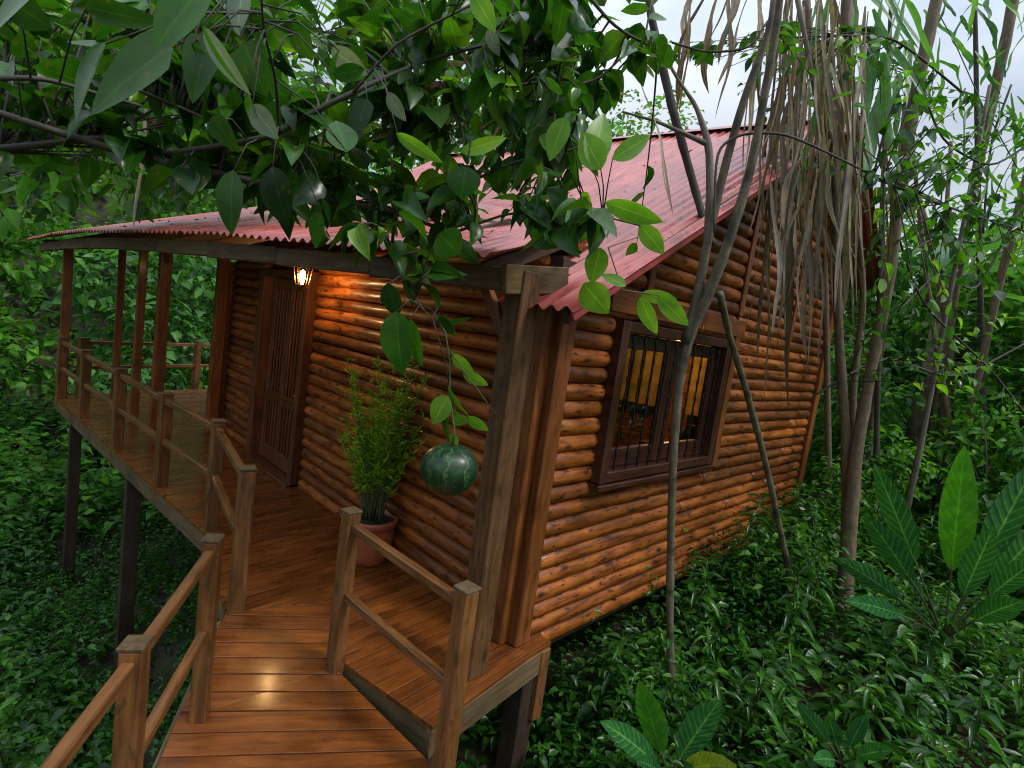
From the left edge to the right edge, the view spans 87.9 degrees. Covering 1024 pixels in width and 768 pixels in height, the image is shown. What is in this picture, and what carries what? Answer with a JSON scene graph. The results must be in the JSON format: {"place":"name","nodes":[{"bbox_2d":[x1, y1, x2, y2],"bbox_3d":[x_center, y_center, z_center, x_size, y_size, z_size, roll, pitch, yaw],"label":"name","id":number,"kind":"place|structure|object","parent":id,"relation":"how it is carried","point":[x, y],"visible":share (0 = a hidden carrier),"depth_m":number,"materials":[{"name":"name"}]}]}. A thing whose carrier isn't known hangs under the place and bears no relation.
{"place":"outdoors","nodes":[
{"label":"outdoors","id":0,"kind":"place"},
{"bbox_2d":[0,149,1023,767],"bbox_3d":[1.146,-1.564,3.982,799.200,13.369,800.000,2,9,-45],"label":"ground","id":1,"kind":"structure","parent":0,"point":[162,663],"depth_m":7.11,"materials":[{"name":"green plant"}]},
{"bbox_2d":[0,148,93,405],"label":"forest tree","id":2,"kind":"object","parent":1,"relation":"on","point":[9,276],"visible":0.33,"depth_m":12.66,"materials":[{"name":"green plant"}]},
{"bbox_2d":[0,453,143,767],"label":"undergrowth","id":3,"kind":"object","parent":1,"relation":"on","point":[58,715],"visible":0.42,"depth_m":6.02,"materials":[{"name":"green plant"}]},
{"bbox_2d":[0,205,213,546],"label":"undergrowth","id":4,"kind":"object","parent":1,"relation":"on","point":[13,417],"visible":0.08,"depth_m":11.95,"materials":[{"name":"green plant"}]},
{"bbox_2d":[3,144,216,260],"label":"undergrowth","id":5,"kind":"object","parent":1,"relation":"on","point":[96,185],"visible":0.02,"depth_m":24.00,"materials":[{"name":"green plant"}]},
{"bbox_2d":[3,223,235,393],"bbox_3d":[-9.531,-0.731,13.478,4.994,6.606,5.232,2,9,-45],"label":"forest tree","id":6,"kind":"object","parent":1,"relation":"on","point":[196,323],"visible":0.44,"depth_m":12.63,"materials":[{"name":"green plant"}]},
{"bbox_2d":[66,1,215,284],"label":"forest tree","id":7,"kind":"object","parent":1,"relation":"on","point":[163,203],"visible":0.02,"depth_m":18.68,"materials":[{"name":"green plant"}]},
{"bbox_2d":[96,53,342,308],"bbox_3d":[-9.202,-5.160,17.150,7.410,11.291,8.114,2,9,-45],"label":"forest tree","id":8,"kind":"object","parent":1,"relation":"on","point":[173,213],"visible":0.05,"depth_m":16.32,"materials":[{"name":"green plant"}]},
{"bbox_2d":[0,0,618,240],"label":"background canopy","id":9,"kind":"object","parent":1,"relation":"on","point":[55,192],"visible":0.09,"depth_m":4.72,"materials":[{"name":"green plant"}]},
{"bbox_2d":[0,0,673,414],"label":"overhanging tree","id":10,"kind":"object","parent":1,"relation":"on","point":[188,62],"visible":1,"depth_m":1.80,"materials":[{"name":"green plant"}]},
{"bbox_2d":[420,304,494,495],"bbox_3d":[-0.224,0.067,1.926,0.213,0.684,0.333,-63,71,-84],"label":"gourd","id":11,"kind":"object","parent":10,"relation":"hanging from","point":[449,469],"visible":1,"depth_m":1.91,"materials":[{"name":"green plant"}]},
{"bbox_2d":[578,236,688,333],"bbox_3d":[0.515,-0.432,2.080,0.465,0.453,0.257,2,9,-45],"label":"seedling spray","id":12,"kind":"object","parent":10,"relation":"attached to","point":[594,296],"visible":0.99,"depth_m":2.03,"materials":[{"name":"green plant"}]},
{"bbox_2d":[0,457,676,767],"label":"undergrowth","id":13,"kind":"object","parent":1,"relation":"on","point":[78,626],"visible":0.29,"depth_m":7.07,"materials":[{"name":"green plant"}]},
{"bbox_2d":[349,153,428,189],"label":"forest tree","id":14,"kind":"object","parent":1,"relation":"on","point":[387,168],"visible":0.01,"depth_m":17.06,"materials":[{"name":"green plant"}]},
{"bbox_2d":[356,40,502,182],"bbox_3d":[-3.116,-8.044,22.020,7.438,13.131,8.276,8,6,1],"label":"forest tree","id":15,"kind":"object","parent":1,"relation":"on","point":[465,79],"visible":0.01,"depth_m":21.27,"materials":[{"name":"green plant"}]},
{"bbox_2d":[27,114,877,767],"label":"log cabin","id":16,"kind":"object","parent":1,"relation":"on","point":[547,528],"visible":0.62,"depth_m":4.47,"materials":[{"name":"brown wood"}]},
{"bbox_2d":[75,337,210,395],"bbox_3d":[-6.350,-0.322,10.821,0.188,1.106,4.354,11,7,24],"label":"deck railing","id":17,"kind":"object","parent":16,"relation":"attached to","point":[84,342],"visible":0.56,"depth_m":10.29,"materials":[{"name":"brown wood"}]},
{"bbox_2d":[55,336,257,615],"bbox_3d":[-4.447,0.442,6.153,7.666,1.106,0.397,13,8,42],"label":"deck railing","id":18,"kind":"object","parent":16,"relation":"attached to","point":[239,518],"visible":0.91,"depth_m":4.99,"materials":[{"name":"brown wood"}]},
{"bbox_2d":[259,278,303,472],"bbox_3d":[-2.773,-0.114,6.417,0.148,2.280,1.180,2,9,-45],"label":"door","id":19,"kind":"structure","parent":16,"relation":"in","point":[274,447],"depth_m":6.51,"materials":[{"name":"brown wood"}]},
{"bbox_2d":[152,600,429,767],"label":"walkway","id":20,"kind":"structure","parent":16,"relation":"attached to","point":[281,697],"depth_m":2.84,"materials":[{"name":"brown wood"}]},
{"bbox_2d":[39,533,225,767],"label":"walkway railing","id":21,"kind":"object","parent":20,"relation":"attached to","point":[125,687],"visible":0.9,"depth_m":2.00,"materials":[{"name":"brown wood"}]},
{"bbox_2d":[325,506,481,767],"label":"walkway railing","id":22,"kind":"object","parent":20,"relation":"attached to","point":[450,679],"visible":0.91,"depth_m":2.67,"materials":[{"name":"brown wood"}]},
{"bbox_2d":[293,244,325,289],"bbox_3d":[-1.928,-1.153,5.203,0.494,0.494,0.197,-5,14,-65],"label":"wall lantern","id":23,"kind":"object","parent":16,"relation":"attached to","point":[302,275],"depth_m":5.07,"materials":[{"name":"metal"}]},
{"bbox_2d":[334,349,428,566],"bbox_3d":[-1.154,0.621,4.353,0.616,1.790,0.990,2,9,-45],"label":"potted plant","id":24,"kind":"object","parent":16,"relation":"on","point":[378,475],"visible":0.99,"depth_m":4.34,"materials":[{"name":"green plant"}]},
{"bbox_2d":[29,135,778,237],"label":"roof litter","id":25,"kind":"object","parent":16,"relation":"on","point":[334,228],"visible":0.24,"depth_m":5.16,"materials":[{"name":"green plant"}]},
{"bbox_2d":[586,319,730,491],"bbox_3d":[1.332,0.139,4.456,1.870,1.324,0.252,2,9,-45],"label":"window","id":26,"kind":"structure","parent":16,"relation":"in","point":[615,467],"depth_m":4.35,"materials":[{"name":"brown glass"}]},
{"bbox_2d":[620,333,710,415],"bbox_3d":[2.715,-0.283,8.396,0.137,1.470,2.800,2,9,-45],"label":"curtain","id":27,"kind":"object","parent":16,"relation":"hanging from","point":[634,376],"visible":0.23,"depth_m":8.83,"materials":[{"name":"yellow fabric"}]},
{"bbox_2d":[596,632,640,714],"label":"forest herb","id":28,"kind":"object","parent":1,"relation":"on","point":[619,653],"visible":0.85,"depth_m":3.89,"materials":[{"name":"green plant"}]},
{"bbox_2d":[607,117,638,136],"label":"forest tree","id":29,"kind":"object","parent":1,"relation":"on","point":[612,124],"visible":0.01,"depth_m":16.20,"materials":[{"name":"green plant"}]},
{"bbox_2d":[588,86,707,136],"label":"forest tree","id":30,"kind":"object","parent":1,"relation":"on","point":[623,115],"visible":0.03,"depth_m":20.00,"materials":[{"name":"green plant"}]},
{"bbox_2d":[620,629,700,726],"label":"shrub","id":31,"kind":"object","parent":1,"relation":"on","point":[654,663],"visible":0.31,"depth_m":4.11,"materials":[{"name":"green plant"}]},
{"bbox_2d":[600,680,736,767],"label":"broadleaf plant","id":32,"kind":"object","parent":1,"relation":"on","point":[698,726],"visible":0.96,"depth_m":3.18,"materials":[{"name":"green plant"}]},
{"bbox_2d":[477,454,881,767],"bbox_3d":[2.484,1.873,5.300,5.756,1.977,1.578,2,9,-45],"label":"undergrowth","id":33,"kind":"object","parent":1,"relation":"on","point":[675,699],"visible":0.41,"depth_m":4.32,"materials":[{"name":"green plant"}]},
{"bbox_2d":[645,0,716,244],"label":"cane stem","id":34,"kind":"object","parent":1,"relation":"on","point":[676,123],"visible":0.62,"depth_m":3.61,"materials":[{"name":"brown plant"}]},
{"bbox_2d":[678,556,725,642],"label":"forest herb","id":35,"kind":"object","parent":1,"relation":"on","point":[697,592],"visible":1,"depth_m":4.39,"materials":[{"name":"green plant"}]},
{"bbox_2d":[622,0,782,713],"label":"sapling","id":36,"kind":"object","parent":1,"relation":"on","point":[701,300],"visible":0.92,"depth_m":3.28,"materials":[{"name":"grey plant"}]},
{"bbox_2d":[662,589,762,707],"bbox_3d":[1.686,2.320,4.535,0.794,1.075,0.920,7,6,-4],"label":"shrub","id":37,"kind":"object","parent":1,"relation":"on","point":[740,644],"visible":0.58,"depth_m":4.45,"materials":[{"name":"green plant"}]},
{"bbox_2d":[734,493,772,562],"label":"forest herb","id":38,"kind":"object","parent":1,"relation":"on","point":[762,518],"visible":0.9,"depth_m":5.20,"materials":[{"name":"green plant"}]},
{"bbox_2d":[716,290,799,627],"bbox_3d":[1.945,0.915,4.214,2.308,2.969,0.172,3,8,-39],"label":"cane stem","id":39,"kind":"object","parent":1,"relation":"on","point":[720,296],"visible":0.85,"depth_m":4.12,"materials":[{"name":"grey plant"}]},
{"bbox_2d":[729,653,786,753],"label":"forest herb","id":40,"kind":"object","parent":1,"relation":"on","point":[753,697],"visible":0.94,"depth_m":3.69,"materials":[{"name":"green plant"}]},
{"bbox_2d":[527,464,1023,767],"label":"undergrowth","id":41,"kind":"object","parent":1,"relation":"on","point":[753,755],"visible":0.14,"depth_m":4.11,"materials":[{"name":"green plant"}]},
{"bbox_2d":[725,513,843,630],"bbox_3d":[2.594,1.894,5.066,1.060,1.224,1.077,9,6,10],"label":"shrub","id":42,"kind":"object","parent":1,"relation":"on","point":[800,528],"visible":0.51,"depth_m":5.00,"materials":[{"name":"green plant"}]},
{"bbox_2d":[551,547,1023,767],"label":"leaf litter","id":43,"kind":"object","parent":1,"relation":"on","point":[880,738],"visible":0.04,"depth_m":4.16,"materials":[{"name":"green plant"}]},
{"bbox_2d":[767,577,816,665],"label":"forest herb","id":44,"kind":"object","parent":1,"relation":"on","point":[789,615],"visible":1,"depth_m":4.29,"materials":[{"name":"green plant"}]},
{"bbox_2d":[746,491,839,603],"bbox_3d":[3.231,1.868,5.860,0.914,1.335,1.246,2,9,-45],"label":"shrub","id":45,"kind":"object","parent":1,"relation":"on","point":[835,538],"visible":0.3,"depth_m":5.81,"materials":[{"name":"green plant"}]},
{"bbox_2d":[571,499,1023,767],"bbox_3d":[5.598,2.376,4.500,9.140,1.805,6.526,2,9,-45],"label":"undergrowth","id":46,"kind":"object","parent":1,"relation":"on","point":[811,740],"visible":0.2,"depth_m":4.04,"materials":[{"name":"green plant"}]},
{"bbox_2d":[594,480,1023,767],"bbox_3d":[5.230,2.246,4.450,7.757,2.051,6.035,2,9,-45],"label":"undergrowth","id":47,"kind":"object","parent":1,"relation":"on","point":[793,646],"visible":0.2,"depth_m":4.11,"materials":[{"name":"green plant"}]},
{"bbox_2d":[789,549,836,632],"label":"forest herb","id":48,"kind":"object","parent":1,"relation":"on","point":[823,579],"visible":0.93,"depth_m":4.60,"materials":[{"name":"green plant"}]},
{"bbox_2d":[820,225,832,521],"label":"sapling","id":49,"kind":"object","parent":1,"relation":"on","point":[827,392],"visible":0.38,"depth_m":6.72,"materials":[{"name":"plant"}]},
{"bbox_2d":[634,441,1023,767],"bbox_3d":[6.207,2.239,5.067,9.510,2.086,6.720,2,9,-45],"label":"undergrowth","id":50,"kind":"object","parent":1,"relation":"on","point":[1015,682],"visible":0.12,"depth_m":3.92,"materials":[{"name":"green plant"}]},
{"bbox_2d":[780,456,880,562],"bbox_3d":[3.794,1.604,6.377,1.113,1.474,1.093,9,6,7],"label":"shrub","id":51,"kind":"object","parent":1,"relation":"on","point":[870,499],"visible":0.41,"depth_m":6.35,"materials":[{"name":"green plant"}]},
{"bbox_2d":[802,0,865,605],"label":"cane stem","id":52,"kind":"object","parent":1,"relation":"on","point":[806,4],"visible":0.44,"depth_m":5.20,"materials":[{"name":"plant"}]},
{"bbox_2d":[654,549,1023,767],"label":"dead twigs","id":53,"kind":"object","parent":1,"relation":"on","point":[836,652],"visible":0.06,"depth_m":4.33,"materials":[{"name":"brown plant"}]},
{"bbox_2d":[830,0,852,526],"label":"cane stem","id":54,"kind":"object","parent":1,"relation":"on","point":[843,402],"visible":0.41,"depth_m":4.90,"materials":[{"name":"grey plant"}]},
{"bbox_2d":[133,0,958,407],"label":"dead leaf cluster","id":55,"kind":"object","parent":54,"relation":"hanging from","point":[821,90],"visible":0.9,"depth_m":3.95,"materials":[{"name":"brown plant"}]},
{"bbox_2d":[797,702,891,767],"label":"broadleaf plant","id":56,"kind":"object","parent":1,"relation":"on","point":[829,726],"visible":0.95,"depth_m":3.30,"materials":[{"name":"green plant"}]},
{"bbox_2d":[815,202,901,430],"bbox_3d":[7.085,-1.413,14.031,5.400,7.196,6.076,2,9,-45],"label":"forest tree","id":57,"kind":"object","parent":1,"relation":"on","point":[832,338],"depth_m":13.04,"materials":[{"name":"green plant"}]},
{"bbox_2d":[804,346,932,501],"bbox_3d":[5.359,0.823,8.301,1.529,2.825,2.238,5,7,-26],"label":"shrub","id":58,"kind":"object","parent":1,"relation":"on","point":[892,407],"visible":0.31,"depth_m":8.14,"materials":[{"name":"green plant"}]},
{"bbox_2d":[859,0,892,547],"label":"sapling","id":59,"kind":"object","parent":1,"relation":"on","point":[877,398],"visible":0.33,"depth_m":6.67,"materials":[{"name":"brown plant"}]},
{"bbox_2d":[899,0,1023,229],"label":"bamboo spray","id":60,"kind":"object","parent":59,"relation":"attached to","point":[985,59],"visible":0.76,"depth_m":6.02,"materials":[{"name":"green plant"}]},
{"bbox_2d":[848,653,909,737],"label":"forest herb","id":61,"kind":"object","parent":1,"relation":"on","point":[890,691],"visible":0.84,"depth_m":3.69,"materials":[{"name":"green plant"}]},
{"bbox_2d":[819,424,948,554],"bbox_3d":[4.739,1.452,6.833,1.360,1.878,1.237,7,6,-8],"label":"shrub","id":62,"kind":"object","parent":1,"relation":"on","point":[899,458],"visible":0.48,"depth_m":6.62,"materials":[{"name":"green plant"}]},
{"bbox_2d":[860,42,913,507],"bbox_3d":[4.977,-0.985,7.164,0.792,6.705,0.096,7,6,-9],"label":"sapling","id":63,"kind":"object","parent":1,"relation":"on","point":[871,427],"visible":0.13,"depth_m":7.33,"materials":[{"name":"brown plant"}]},
{"bbox_2d":[835,0,942,619],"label":"cane stem","id":64,"kind":"object","parent":1,"relation":"on","point":[852,494],"visible":0.62,"depth_m":4.92,"materials":[{"name":"grey plant"}]},
{"bbox_2d":[668,20,1023,421],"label":"climbing vine","id":65,"kind":"object","parent":64,"relation":"attached to","point":[909,196],"visible":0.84,"depth_m":4.14,"materials":[{"name":"green plant"}]},
{"bbox_2d":[814,206,988,470],"bbox_3d":[6.536,-0.718,10.272,4.932,5.766,4.260,6,7,-21],"label":"forest tree","id":66,"kind":"object","parent":1,"relation":"on","point":[900,290],"visible":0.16,"depth_m":9.19,"materials":[{"name":"green plant"}]},
{"bbox_2d":[801,358,1023,533],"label":"undergrowth","id":67,"kind":"object","parent":1,"relation":"on","point":[815,434],"visible":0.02,"depth_m":8.72,"materials":[{"name":"green plant"}]},
{"bbox_2d":[834,446,1023,640],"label":"broadleaf plant","id":68,"kind":"object","parent":1,"relation":"on","point":[995,548],"visible":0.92,"depth_m":4.23,"materials":[{"name":"green plant"}]},
{"bbox_2d":[843,218,1023,471],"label":"forest tree","id":69,"kind":"object","parent":1,"relation":"on","point":[1013,338],"visible":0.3,"depth_m":8.68,"materials":[{"name":"green plant"}]},
{"bbox_2d":[912,150,954,524],"bbox_3d":[5.424,-0.623,7.083,1.792,5.582,0.083,7,6,-9],"label":"sapling","id":70,"kind":"object","parent":1,"relation":"on","point":[945,401],"visible":0.38,"depth_m":7.22,"materials":[{"name":"plant"}]},
{"bbox_2d":[844,190,1023,420],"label":"forest tree","id":71,"kind":"object","parent":1,"relation":"on","point":[992,250],"visible":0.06,"depth_m":12.08,"materials":[{"name":"green plant"}]},
{"bbox_2d":[927,212,952,495],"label":"cane stem","id":72,"kind":"object","parent":1,"relation":"on","point":[933,411],"visible":0.24,"depth_m":8.15,"materials":[{"name":"grey plant"}]},
{"bbox_2d":[889,84,991,575],"bbox_3d":[4.646,-0.336,5.806,0.380,5.497,0.070,3,8,-38],"label":"sapling","id":73,"kind":"object","parent":1,"relation":"on","point":[917,460],"visible":0.66,"depth_m":5.88,"materials":[{"name":"brown plant"}]},
{"bbox_2d":[877,212,1023,497],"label":"tree","id":74,"kind":"object","parent":1,"relation":"on","point":[912,432],"visible":0.26,"depth_m":8.02,"materials":[{"name":"green plant"}]},
{"bbox_2d":[942,141,959,449],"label":"cane stem","id":75,"kind":"object","parent":1,"relation":"on","point":[947,192],"visible":0.16,"depth_m":8.42,"materials":[{"name":"grey plant"}]},
{"bbox_2d":[901,384,1023,531],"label":"shrub","id":76,"kind":"object","parent":1,"relation":"on","point":[977,445],"visible":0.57,"depth_m":6.88,"materials":[{"name":"green plant"}]},
{"bbox_2d":[903,196,1023,419],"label":"forest tree","id":77,"kind":"object","parent":1,"relation":"on","point":[970,281],"visible":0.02,"depth_m":11.32,"materials":[{"name":"green plant"}]},
{"bbox_2d":[911,0,1018,480],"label":"cane stem","id":78,"kind":"object","parent":1,"relation":"on","point":[1009,20],"visible":0.22,"depth_m":7.19,"materials":[{"name":"grey plant"}]},
{"bbox_2d":[919,472,1023,597],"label":"shrub","id":79,"kind":"object","parent":1,"relation":"on","point":[982,489],"visible":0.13,"depth_m":5.92,"materials":[{"name":"green plant"}]},
{"bbox_2d":[937,674,1010,767],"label":"forest herb","id":80,"kind":"object","parent":1,"relation":"on","point":[974,727],"visible":1,"depth_m":3.40,"materials":[{"name":"green plant"}]},
{"bbox_2d":[973,10,987,480],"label":"sapling","id":81,"kind":"object","parent":1,"relation":"on","point":[980,309],"visible":0.41,"depth_m":7.15,"materials":[{"name":"brown plant"}]},
{"bbox_2d":[960,174,1023,449],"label":"cane stem","id":82,"kind":"object","parent":1,"relation":"on","point":[995,299],"visible":0.42,"depth_m":6.99,"materials":[{"name":"grey plant"}]},
{"bbox_2d":[964,293,1023,324],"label":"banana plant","id":83,"kind":"object","parent":1,"relation":"on","point":[1014,296],"visible":0.49,"depth_m":7.69,"materials":[{"name":"green plant"}]},
{"bbox_2d":[983,426,1023,511],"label":"shrub","id":84,"kind":"object","parent":1,"relation":"on","point":[1021,456],"visible":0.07,"depth_m":6.54,"materials":[{"name":"green plant"}]},
{"bbox_2d":[987,324,1023,468],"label":"forest tree","id":85,"kind":"object","parent":1,"relation":"on","point":[1009,380],"visible":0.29,"depth_m":8.31,"materials":[{"name":"green plant"}]},
{"bbox_2d":[67,0,1023,312],"label":"sky","id":86,"kind":"structure","parent":0,"point":[672,10],"materials":[{"name":"white"}]},
{"bbox_2d":[638,438,668,443],"bbox_3d":[2.322,1.283,7.251,0.700,0.820,1.100,2,9,-45],"label":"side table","id":87,"kind":"object","parent":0,"point":[645,441],"visible":0.15,"depth_m":7.37,"materials":[{"name":"brown wood"}]},
{"bbox_2d":[680,424,695,439],"bbox_3d":[2.364,0.718,7.085,0.280,0.340,0.280,2,9,-45],"label":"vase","id":88,"kind":"object","parent":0,"point":[684,434],"visible":0.44,"depth_m":7.01,"materials":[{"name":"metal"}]}
]}

